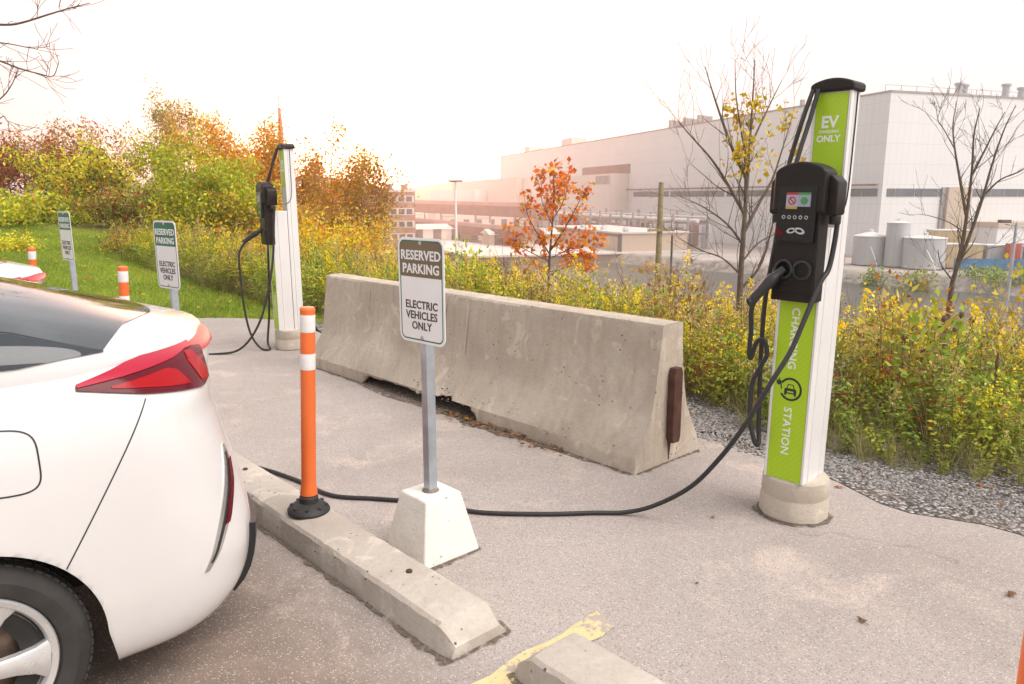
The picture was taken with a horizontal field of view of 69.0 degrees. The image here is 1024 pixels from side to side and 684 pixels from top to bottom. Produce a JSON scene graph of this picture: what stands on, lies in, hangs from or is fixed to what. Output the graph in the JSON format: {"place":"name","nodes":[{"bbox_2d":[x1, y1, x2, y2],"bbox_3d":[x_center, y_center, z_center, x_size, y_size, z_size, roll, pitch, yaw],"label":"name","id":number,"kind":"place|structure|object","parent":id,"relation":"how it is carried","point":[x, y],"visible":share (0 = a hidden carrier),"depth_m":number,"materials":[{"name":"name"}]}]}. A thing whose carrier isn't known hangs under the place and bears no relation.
{"place":"outdoors","nodes":[
{"label":"outdoors","id":0,"kind":"place"},
{"bbox_2d":[117,266,129,300],"bbox_3d":[-2.838,-0.064,5.481,0.200,0.990,0.200,-8,15,-42],"label":"delineator post","id":1,"kind":"object","parent":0,"point":[123,280],"visible":0.31,"depth_m":5.39,"materials":[{"name":"orange plastic"}]},
{"bbox_2d":[0,220,323,323],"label":"grass","id":2,"kind":"structure","parent":0,"point":[227,307],"depth_m":13.43,"materials":[{"name":"green plant"}]},
{"bbox_2d":[1,175,451,208],"bbox_3d":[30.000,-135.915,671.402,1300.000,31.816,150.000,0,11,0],"label":"hills","id":3,"kind":"structure","parent":0,"point":[423,192],"depth_m":631.99,"materials":[{"name":"white"}]},
{"bbox_2d":[0,204,1023,449],"bbox_3d":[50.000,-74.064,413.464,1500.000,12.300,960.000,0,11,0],"label":"ground","id":4,"kind":"structure","parent":0,"point":[730,254],"depth_m":96.91,"materials":[{"name":"green soil"}]},
{"bbox_2d":[0,227,51,253],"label":"autumn shrub","id":5,"kind":"object","parent":4,"relation":"on","point":[16,244],"visible":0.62,"depth_m":16.84,"materials":[{"name":"yellow plant"}]},
{"bbox_2d":[0,117,87,200],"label":"autumn shrub","id":6,"kind":"object","parent":4,"relation":"on","point":[11,175],"visible":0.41,"depth_m":28.21,"materials":[{"name":"red plant"}]},
{"bbox_2d":[0,0,103,158],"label":"bare tree","id":7,"kind":"object","parent":4,"relation":"on","point":[38,46],"visible":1,"depth_m":8.53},
{"bbox_2d":[0,179,125,227],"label":"autumn shrub","id":8,"kind":"object","parent":4,"relation":"on","point":[17,208],"visible":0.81,"depth_m":23.13,"materials":[{"name":"yellow plant"}]},
{"bbox_2d":[0,128,151,221],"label":"autumn shrub","id":9,"kind":"object","parent":4,"relation":"on","point":[93,173],"visible":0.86,"depth_m":24.71,"materials":[{"name":"yellow plant"}]},
{"bbox_2d":[32,205,130,225],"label":"autumn shrub","id":10,"kind":"object","parent":4,"relation":"on","point":[52,219],"visible":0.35,"depth_m":24.26,"materials":[{"name":"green plant"}]},
{"bbox_2d":[1,111,177,194],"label":"autumn shrub","id":11,"kind":"object","parent":4,"relation":"on","point":[98,134],"visible":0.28,"depth_m":31.00,"materials":[{"name":"orange plant"}]},
{"bbox_2d":[50,174,205,228],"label":"autumn shrub","id":12,"kind":"object","parent":4,"relation":"on","point":[113,203],"visible":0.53,"depth_m":23.04,"materials":[{"name":"green plant"}]},
{"bbox_2d":[3,226,256,307],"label":"lawn leaves","id":13,"kind":"object","parent":4,"relation":"on","point":[115,274],"visible":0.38,"depth_m":13.83,"materials":[{"name":"yellow plant"}]},
{"bbox_2d":[91,208,215,256],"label":"autumn shrub","id":14,"kind":"object","parent":4,"relation":"on","point":[111,247],"visible":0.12,"depth_m":17.90,"materials":[{"name":"green plant"}]},
{"bbox_2d":[138,78,213,177],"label":"autumn shrub","id":15,"kind":"object","parent":4,"relation":"on","point":[154,115],"visible":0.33,"depth_m":33.02,"materials":[{"name":"orange plant"}]},
{"bbox_2d":[141,89,236,178],"bbox_3d":[-13.609,-8.139,32.499,3.624,5.832,4.244,0,11,0],"label":"autumn shrub","id":16,"kind":"object","parent":4,"relation":"on","point":[172,121],"visible":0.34,"depth_m":31.77,"materials":[{"name":"orange plant"}]},
{"bbox_2d":[115,117,282,249],"bbox_3d":[-7.487,-3.619,18.974,4.263,3.797,3.923,0,11,0],"label":"autumn shrub","id":17,"kind":"object","parent":4,"relation":"on","point":[179,190],"visible":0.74,"depth_m":18.12,"materials":[{"name":"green plant"}]},
{"bbox_2d":[151,218,258,254],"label":"autumn shrub","id":18,"kind":"object","parent":4,"relation":"on","point":[203,233],"visible":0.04,"depth_m":16.90,"materials":[{"name":"yellow plant"}]},
{"bbox_2d":[152,99,289,240],"bbox_3d":[-9.371,-5.523,25.306,5.185,5.450,3.590,10,15,42],"label":"autumn shrub","id":19,"kind":"object","parent":4,"relation":"on","point":[219,141],"visible":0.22,"depth_m":24.91,"materials":[{"name":"orange plant"}]},
{"bbox_2d":[186,250,258,291],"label":"autumn shrub","id":20,"kind":"object","parent":4,"relation":"on","point":[224,271],"visible":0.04,"depth_m":13.05,"materials":[{"name":"yellow plant"}]},
{"bbox_2d":[277,90,283,206],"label":"lattice mast","id":21,"kind":"object","parent":4,"relation":"on","point":[279,114],"visible":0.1,"depth_m":115.34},
{"bbox_2d":[185,183,392,252],"bbox_3d":[-5.493,-2.532,18.904,5.224,2.914,5.333,-11,15,-43],"label":"autumn shrub","id":22,"kind":"object","parent":4,"relation":"on","point":[329,220],"visible":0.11,"depth_m":17.93,"materials":[{"name":"plant"}]},
{"bbox_2d":[241,104,378,231],"bbox_3d":[-6.059,-4.255,22.511,4.090,5.564,2.773,0,11,0],"label":"autumn shrub","id":23,"kind":"object","parent":4,"relation":"on","point":[267,161],"visible":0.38,"depth_m":22.18,"materials":[{"name":"orange plant"}]},
{"bbox_2d":[220,189,405,267],"bbox_3d":[-3.950,-1.850,15.020,3.834,2.544,3.772,0,11,0],"label":"autumn shrub","id":24,"kind":"object","parent":4,"relation":"on","point":[304,228],"visible":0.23,"depth_m":14.67,"materials":[{"name":"yellow plant"}]},
{"bbox_2d":[295,125,419,259],"bbox_3d":[-3.992,-3.188,19.682,3.174,4.855,2.949,0,11,0],"label":"autumn shrub","id":25,"kind":"object","parent":4,"relation":"on","point":[383,197],"visible":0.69,"depth_m":19.31,"materials":[{"name":"orange plant"}]},
{"bbox_2d":[365,184,415,249],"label":"office block","id":26,"kind":"structure","parent":4,"relation":"on","point":[408,218],"depth_m":144.40,"materials":[{"name":"brick"}]},
{"bbox_2d":[369,222,451,264],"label":"autumn shrub","id":27,"kind":"object","parent":4,"relation":"on","point":[389,249],"visible":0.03,"depth_m":16.66,"materials":[{"name":"yellow plant"}]},
{"bbox_2d":[416,223,489,239],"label":"plant shed","id":28,"kind":"structure","parent":4,"relation":"on","point":[438,231],"depth_m":159.84,"materials":[{"name":"metal"}]},
{"bbox_2d":[416,229,422,237],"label":"shed door","id":29,"kind":"structure","parent":28,"relation":"in","point":[419,232],"depth_m":158.21,"materials":[{"name":"metal"}]},
{"bbox_2d":[433,229,441,239],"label":"shed door","id":30,"kind":"structure","parent":28,"relation":"in","point":[437,234],"depth_m":159.26,"materials":[{"name":"metal"}]},
{"bbox_2d":[448,180,462,267],"bbox_3d":[-2.827,-5.218,37.697,0.750,5.841,0.300,0,11,0],"label":"street lamp","id":31,"kind":"object","parent":4,"relation":"on","point":[455,201],"visible":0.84,"depth_m":37.36,"materials":[{"name":"metal"}]},
{"bbox_2d":[427,213,528,225],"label":"plant shed","id":32,"kind":"structure","parent":4,"relation":"on","point":[496,220],"depth_m":230.48,"materials":[{"name":"metal"}]},
{"bbox_2d":[416,218,543,245],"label":"conveyor gallery","id":33,"kind":"object","parent":4,"relation":"on","point":[473,229],"visible":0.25,"depth_m":151.10,"materials":[{"name":"metal"}]},
{"bbox_2d":[415,200,551,227],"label":"conveyor gallery","id":34,"kind":"object","parent":4,"relation":"on","point":[501,209],"visible":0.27,"depth_m":190.55,"materials":[{"name":"metal"}]},
{"bbox_2d":[205,254,773,391],"bbox_3d":[-0.317,-0.341,11.207,5.067,1.755,11.453,-10,15,-43],"label":"young sumac","id":35,"kind":"object","parent":4,"relation":"on","point":[244,262],"visible":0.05,"depth_m":6.48,"materials":[{"name":"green plant"}]},
{"bbox_2d":[450,238,534,291],"bbox_3d":[-0.642,-0.800,11.037,1.568,1.484,1.558,-7,13,-32],"label":"yellow sapling","id":36,"kind":"object","parent":4,"relation":"on","point":[461,251],"visible":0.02,"depth_m":10.91,"materials":[{"name":"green plant"}]},
{"bbox_2d":[443,235,552,291],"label":"bank scrub","id":37,"kind":"object","parent":4,"relation":"on","point":[476,256],"visible":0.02,"depth_m":35.42,"materials":[{"name":"green plant"}]},
{"bbox_2d":[481,228,560,244],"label":"plant shed","id":38,"kind":"structure","parent":4,"relation":"on","point":[489,237],"depth_m":145.86,"materials":[{"name":"metal"}]},
{"bbox_2d":[494,233,502,244],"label":"shed door","id":39,"kind":"structure","parent":38,"relation":"in","point":[497,241],"depth_m":143.95,"materials":[{"name":"metal"}]},
{"bbox_2d":[501,157,609,300],"bbox_3d":[0.886,-1.734,14.919,2.202,3.934,1.225,0,11,0],"label":"orange tree","id":40,"kind":"object","parent":4,"relation":"on","point":[553,206],"visible":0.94,"depth_m":14.75,"materials":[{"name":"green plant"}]},
{"bbox_2d":[102,215,1023,486],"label":"bushy weeds","id":41,"kind":"object","parent":4,"relation":"on","point":[913,319],"visible":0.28,"depth_m":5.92,"materials":[{"name":"green plant"}]},
{"bbox_2d":[441,240,698,266],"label":"quay wall","id":42,"kind":"structure","parent":4,"relation":"on","point":[605,256],"depth_m":125.16,"materials":[{"name":"concrete"}]},
{"bbox_2d":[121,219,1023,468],"bbox_3d":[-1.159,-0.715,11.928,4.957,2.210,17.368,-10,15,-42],"label":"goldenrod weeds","id":43,"kind":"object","parent":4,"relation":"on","point":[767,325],"visible":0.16,"depth_m":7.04,"materials":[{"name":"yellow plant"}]},
{"bbox_2d":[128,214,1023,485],"bbox_3d":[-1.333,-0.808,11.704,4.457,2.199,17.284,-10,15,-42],"label":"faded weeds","id":44,"kind":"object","parent":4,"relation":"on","point":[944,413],"visible":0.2,"depth_m":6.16,"materials":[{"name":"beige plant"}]},
{"bbox_2d":[133,179,1018,368],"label":"slope weeds","id":45,"kind":"object","parent":4,"relation":"on","point":[996,313],"visible":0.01,"depth_m":9.74,"materials":[{"name":"green plant"}]},
{"bbox_2d":[558,212,598,224],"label":"plant shed","id":46,"kind":"structure","parent":4,"relation":"on","point":[560,218],"depth_m":191.95,"materials":[{"name":"metal"}]},
{"bbox_2d":[593,227,595,290],"bbox_3d":[3.315,-1.687,30.234,0.100,5.926,0.097,0,11,0],"label":"marker post","id":47,"kind":"object","parent":4,"relation":"on","point":[595,260],"visible":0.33,"depth_m":29.91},
{"bbox_2d":[540,207,711,248],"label":"pipe rack","id":48,"kind":"object","parent":4,"relation":"on","point":[692,226],"visible":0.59,"depth_m":150.83,"materials":[{"name":"metal"}]},
{"bbox_2d":[630,254,674,271],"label":"bank bush","id":49,"kind":"object","parent":4,"relation":"on","point":[647,267],"visible":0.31,"depth_m":111.35,"materials":[{"name":"yellow plant"}]},
{"bbox_2d":[647,182,674,303],"bbox_3d":[4.908,-1.877,25.087,1.000,6.848,0.262,-4,12,-20],"label":"utility pole","id":50,"kind":"object","parent":4,"relation":"on","point":[658,257],"visible":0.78,"depth_m":24.66,"materials":[{"name":"brown wood"}]},
{"bbox_2d":[315,320,1023,534],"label":"gravel strip","id":51,"kind":"object","parent":4,"relation":"on","point":[901,501],"visible":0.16,"depth_m":4.23,"materials":[{"name":"gravel"}]},
{"bbox_2d":[686,395,1023,526],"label":"gravel","id":52,"kind":"structure","parent":51,"relation":"on","point":[897,479],"depth_m":4.33,"materials":[{"name":"gravel"}]},
{"bbox_2d":[690,398,1023,505],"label":"edge litter","id":53,"kind":"object","parent":51,"relation":"on","point":[960,489],"visible":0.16,"depth_m":4.22,"materials":[{"name":"brown plant"}]},
{"bbox_2d":[669,235,672,302],"bbox_3d":[5.758,-0.933,27.324,0.090,5.896,0.088,0,11,0],"label":"marker post","id":54,"kind":"object","parent":4,"relation":"on","point":[671,254],"visible":0.21,"depth_m":26.88,"materials":[{"name":"metal"}]},
{"bbox_2d":[640,17,809,328],"bbox_3d":[3.520,-2.083,11.873,2.836,5.852,1.892,-8,14,-37],"label":"bare tree","id":55,"kind":"object","parent":4,"relation":"on","point":[744,171],"visible":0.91,"depth_m":11.68,"materials":[{"name":"grey plant"}]},
{"bbox_2d":[431,82,1023,255],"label":"factory hall","id":56,"kind":"structure","parent":4,"relation":"on","point":[899,144],"depth_m":121.78,"materials":[{"name":"metal"}]},
{"bbox_2d":[731,316,774,416],"bbox_3d":[1.847,0.184,5.510,0.456,0.834,0.585,-6,12,-27],"label":"white aster","id":57,"kind":"object","parent":4,"relation":"on","point":[771,364],"visible":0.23,"depth_m":5.46,"materials":[{"name":"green plant"}]},
{"bbox_2d":[511,285,1023,451],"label":"red leaved weeds","id":58,"kind":"object","parent":4,"relation":"on","point":[846,395],"visible":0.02,"depth_m":5.38,"materials":[{"name":"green plant"}]},
{"bbox_2d":[851,229,885,265],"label":"storage tank","id":59,"kind":"object","parent":4,"relation":"on","point":[869,245],"visible":0.9,"depth_m":101.24,"materials":[{"name":"metal"}]},
{"bbox_2d":[855,258,897,286],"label":"bank bush","id":60,"kind":"object","parent":4,"relation":"on","point":[871,279],"visible":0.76,"depth_m":91.72,"materials":[{"name":"green plant"}]},
{"bbox_2d":[883,218,911,266],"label":"storage tank","id":61,"kind":"object","parent":4,"relation":"on","point":[898,230],"visible":0.94,"depth_m":98.88,"materials":[{"name":"metal"}]},
{"bbox_2d":[900,329,932,393],"bbox_3d":[2.991,0.293,5.567,0.240,0.790,0.316,5,12,24],"label":"teasel","id":62,"kind":"object","parent":4,"relation":"on","point":[923,350],"visible":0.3,"depth_m":5.45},
{"bbox_2d":[887,261,946,291],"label":"bank bush","id":63,"kind":"object","parent":4,"relation":"on","point":[916,280],"visible":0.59,"depth_m":88.10,"materials":[{"name":"green plant"}]},
{"bbox_2d":[853,255,983,358],"bbox_3d":[4.641,-0.010,8.720,1.386,1.959,1.146,8,14,36],"label":"red shrub","id":64,"kind":"object","parent":4,"relation":"on","point":[912,298],"visible":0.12,"depth_m":8.71,"materials":[{"name":"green plant"}]},
{"bbox_2d":[901,232,947,270],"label":"storage tank","id":65,"kind":"object","parent":4,"relation":"on","point":[911,253],"visible":0.9,"depth_m":95.50,"materials":[{"name":"metal"}]},
{"bbox_2d":[932,315,964,423],"bbox_3d":[3.086,0.267,5.314,0.221,0.920,0.281,4,12,22],"label":"teasel","id":66,"kind":"object","parent":4,"relation":"on","point":[944,318],"visible":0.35,"depth_m":5.25,"materials":[{"name":"plant"}]},
{"bbox_2d":[926,229,974,242],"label":"storage cabin","id":67,"kind":"object","parent":4,"relation":"on","point":[949,234],"visible":0.32,"depth_m":101.39,"materials":[{"name":"metal"}]},
{"bbox_2d":[899,73,1023,329],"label":"bare tree","id":68,"kind":"object","parent":4,"relation":"on","point":[962,252],"visible":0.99,"depth_m":11.75,"materials":[{"name":"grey plant"}]},
{"bbox_2d":[951,311,973,383],"bbox_3d":[3.442,0.249,5.753,0.314,0.980,0.098,-9,14,-38],"label":"teasel","id":69,"kind":"object","parent":4,"relation":"on","point":[961,314],"visible":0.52,"depth_m":5.66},
{"bbox_2d":[945,243,984,266],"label":"storage cabin","id":70,"kind":"object","parent":4,"relation":"on","point":[973,249],"visible":0.38,"depth_m":96.63,"materials":[{"name":"metal"}]},
{"bbox_2d":[932,253,1023,361],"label":"yellow sapling","id":71,"kind":"object","parent":4,"relation":"on","point":[986,308],"visible":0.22,"depth_m":9.62,"materials":[{"name":"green plant"}]},
{"bbox_2d":[946,260,1023,289],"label":"bank bush","id":72,"kind":"object","parent":4,"relation":"on","point":[994,274],"visible":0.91,"depth_m":85.84,"materials":[{"name":"green plant"}]},
{"bbox_2d":[953,258,1023,269],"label":"blue hoarding","id":73,"kind":"object","parent":4,"relation":"on","point":[997,262],"visible":0.66,"depth_m":94.21,"materials":[{"name":"metal"}]},
{"bbox_2d":[982,244,1023,258],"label":"storage cabin","id":74,"kind":"object","parent":4,"relation":"on","point":[996,253],"visible":0.33,"depth_m":96.03,"materials":[{"name":"metal"}]},
{"bbox_2d":[987,352,1023,438],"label":"teasel","id":75,"kind":"object","parent":4,"relation":"on","point":[996,363],"visible":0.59,"depth_m":4.81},
{"bbox_2d":[998,220,1017,334],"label":"street lamp","id":76,"kind":"object","parent":4,"relation":"on","point":[1011,264],"visible":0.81,"depth_m":51.84,"materials":[{"name":"metal"}]},
{"bbox_2d":[1004,243,1021,258],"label":"storage cabin","id":77,"kind":"object","parent":4,"relation":"on","point":[1018,248],"visible":0.5,"depth_m":94.62,"materials":[{"name":"metal"}]},
{"bbox_2d":[0,0,1023,189],"label":"sky","id":78,"kind":"structure","parent":0,"point":[468,84],"materials":[{"name":"white"}]},
{"bbox_2d":[75,318,1023,683],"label":"parking lot","id":79,"kind":"structure","parent":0,"point":[767,600],"depth_m":3.22,"materials":[{"name":"asphalt"}]},
{"bbox_2d":[0,259,46,283],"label":"parked car","id":80,"kind":"object","parent":79,"relation":"on","point":[20,271],"visible":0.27,"depth_m":4.76,"materials":[{"name":"white paint"}]},
{"bbox_2d":[27,248,36,266],"bbox_3d":[-4.787,-0.451,7.482,0.200,0.990,0.200,-8,15,-42],"label":"delineator post","id":81,"kind":"object","parent":79,"relation":"on","point":[32,258],"visible":0.25,"depth_m":7.38,"materials":[{"name":"orange plastic"}]},
{"bbox_2d":[57,211,77,290],"bbox_3d":[-4.155,-0.496,7.085,0.312,1.470,0.312,-10,15,-42],"label":"parking sign","id":82,"kind":"object","parent":79,"relation":"on","point":[65,231],"visible":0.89,"depth_m":6.99,"materials":[{"name":"metal"}]},
{"bbox_2d":[0,277,256,683],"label":"parked car","id":83,"kind":"object","parent":79,"relation":"on","point":[126,498],"visible":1,"depth_m":2.22,"materials":[{"name":"white paint"}]},
{"bbox_2d":[153,220,179,309],"bbox_3d":[-2.315,-0.106,5.144,0.312,1.445,0.312,-10,15,-42],"label":"parking sign","id":84,"kind":"object","parent":79,"relation":"on","point":[166,253],"visible":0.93,"depth_m":5.03,"materials":[{"name":"metal"}]},
{"bbox_2d":[256,143,302,350],"bbox_3d":[-2.425,-0.985,7.836,0.409,2.144,0.328,-7,13,-31],"label":"charging station","id":85,"kind":"object","parent":79,"relation":"on","point":[286,285],"visible":0.92,"depth_m":7.77,"materials":[{"name":"grey plastic"}]},
{"bbox_2d":[209,207,275,354],"bbox_3d":[-4.057,-0.554,7.349,3.368,1.521,0.474,-4,12,-20],"label":"charging cable","id":86,"kind":"object","parent":85,"relation":"hanging from","point":[265,302],"visible":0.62,"depth_m":7.69,"materials":[{"name":"rubber"}]},
{"bbox_2d":[238,228,270,350],"bbox_3d":[-2.701,-0.663,7.868,0.292,1.500,0.258,0,11,0],"label":"charging cable","id":87,"kind":"object","parent":85,"relation":"attached to","point":[253,234],"visible":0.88,"depth_m":7.85,"materials":[{"name":"rubber"}]},
{"bbox_2d":[235,453,505,659],"bbox_3d":[-0.944,0.870,3.569,0.294,0.131,2.440,-10,15,-42],"label":"wheel stop","id":88,"kind":"object","parent":79,"relation":"on","point":[434,611],"visible":0.73,"depth_m":3.02,"materials":[{"name":"concrete"}]},
{"bbox_2d":[287,306,329,519],"bbox_3d":[-0.953,0.325,3.482,0.200,0.990,0.200,-8,15,-42],"label":"delineator post","id":89,"kind":"object","parent":88,"relation":"on","point":[308,503],"visible":1,"depth_m":3.47,"materials":[{"name":"orange plastic"}]},
{"bbox_2d":[257,524,510,664],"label":"ground dirt","id":90,"kind":"structure","parent":79,"relation":"on","point":[417,643],"depth_m":2.82,"materials":[{"name":"soil"}]},
{"bbox_2d":[387,237,478,568],"bbox_3d":[-0.372,0.256,3.323,0.312,1.430,0.312,-10,15,-42],"label":"parking sign","id":91,"kind":"object","parent":79,"relation":"on","point":[431,527],"visible":1,"depth_m":3.29,"materials":[{"name":"paint"}]},
{"bbox_2d":[431,546,480,569],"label":"ground dirt","id":92,"kind":"structure","parent":79,"relation":"on","point":[442,565],"depth_m":3.33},
{"bbox_2d":[345,378,592,461],"bbox_3d":[-0.400,0.505,5.762,0.521,0.001,3.532,-9,14,-40],"label":"dirt patch","id":93,"kind":"object","parent":79,"relation":"on","point":[446,413],"visible":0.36,"depth_m":5.58,"materials":[{"name":"soil"}]},
{"bbox_2d":[436,409,563,455],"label":"leaf litter","id":94,"kind":"object","parent":79,"relation":"on","point":[490,424],"visible":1,"depth_m":5.22,"materials":[{"name":"brown plant"}]},
{"bbox_2d":[316,367,699,474],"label":"ground dirt","id":95,"kind":"structure","parent":79,"relation":"on","point":[440,402],"depth_m":5.89,"materials":[{"name":"soil"}]},
{"bbox_2d":[315,273,696,474],"bbox_3d":[-0.362,0.040,5.901,0.660,0.869,3.985,-10,15,-42],"label":"concrete barrier","id":96,"kind":"object","parent":95,"relation":"on","point":[604,387],"visible":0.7,"depth_m":5.05,"materials":[{"name":"concrete"}]},
{"bbox_2d":[506,672,521,683],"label":"ground dirt","id":97,"kind":"structure","parent":79,"relation":"on","point":[511,674],"depth_m":2.52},
{"bbox_2d":[472,611,613,683],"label":"stall line","id":98,"kind":"object","parent":79,"relation":"on","point":[593,625],"visible":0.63,"depth_m":2.75,"materials":[{"name":"yellow paint"}]},
{"bbox_2d":[515,632,665,683],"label":"wheel stop","id":99,"kind":"object","parent":79,"relation":"on","point":[574,658],"visible":1,"depth_m":2.41,"materials":[{"name":"concrete"}]},
{"bbox_2d":[1016,632,1023,683],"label":"delineator post","id":100,"kind":"object","parent":99,"relation":"on","point":[1020,677],"visible":1,"depth_m":1.48,"materials":[{"name":"orange plastic"}]},
{"bbox_2d":[752,501,833,526],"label":"ground dirt","id":101,"kind":"structure","parent":79,"relation":"on","point":[814,525],"depth_m":3.74,"materials":[{"name":"soil"}]},
{"bbox_2d":[759,77,865,525],"bbox_3d":[1.436,-0.166,3.621,0.409,2.144,0.328,-9,15,-42],"label":"charging station","id":102,"kind":"object","parent":101,"relation":"on","point":[809,204],"visible":0.94,"depth_m":3.54,"materials":[{"name":"metal"}]},
{"bbox_2d":[257,225,839,515],"bbox_3d":[-0.812,0.087,4.011,4.700,1.505,0.338,3,11,16],"label":"charging cable","id":103,"kind":"object","parent":102,"relation":"attached to","point":[742,428],"visible":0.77,"depth_m":3.61,"materials":[{"name":"rubber"}]},
{"bbox_2d":[746,226,786,446],"bbox_3d":[1.204,-0.029,3.623,0.187,1.132,0.186,0,11,0],"label":"charging cable","id":104,"kind":"object","parent":102,"relation":"attached to","point":[770,280],"visible":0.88,"depth_m":3.65,"materials":[{"name":"rubber"}]},
{"bbox_2d":[148,252,1023,486],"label":"dry grass","id":105,"kind":"structure","parent":0,"point":[857,449],"depth_m":4.86,"materials":[{"name":"plant"}]},
{"bbox_2d":[553,224,688,251],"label":"quay building","id":106,"kind":"structure","parent":0,"point":[627,239],"depth_m":129.06,"materials":[{"name":"metal"}]},
{"bbox_2d":[374,250,1023,357],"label":"river","id":107,"kind":"structure","parent":0,"point":[851,288],"depth_m":86.91,"materials":[{"name":"liquid"}]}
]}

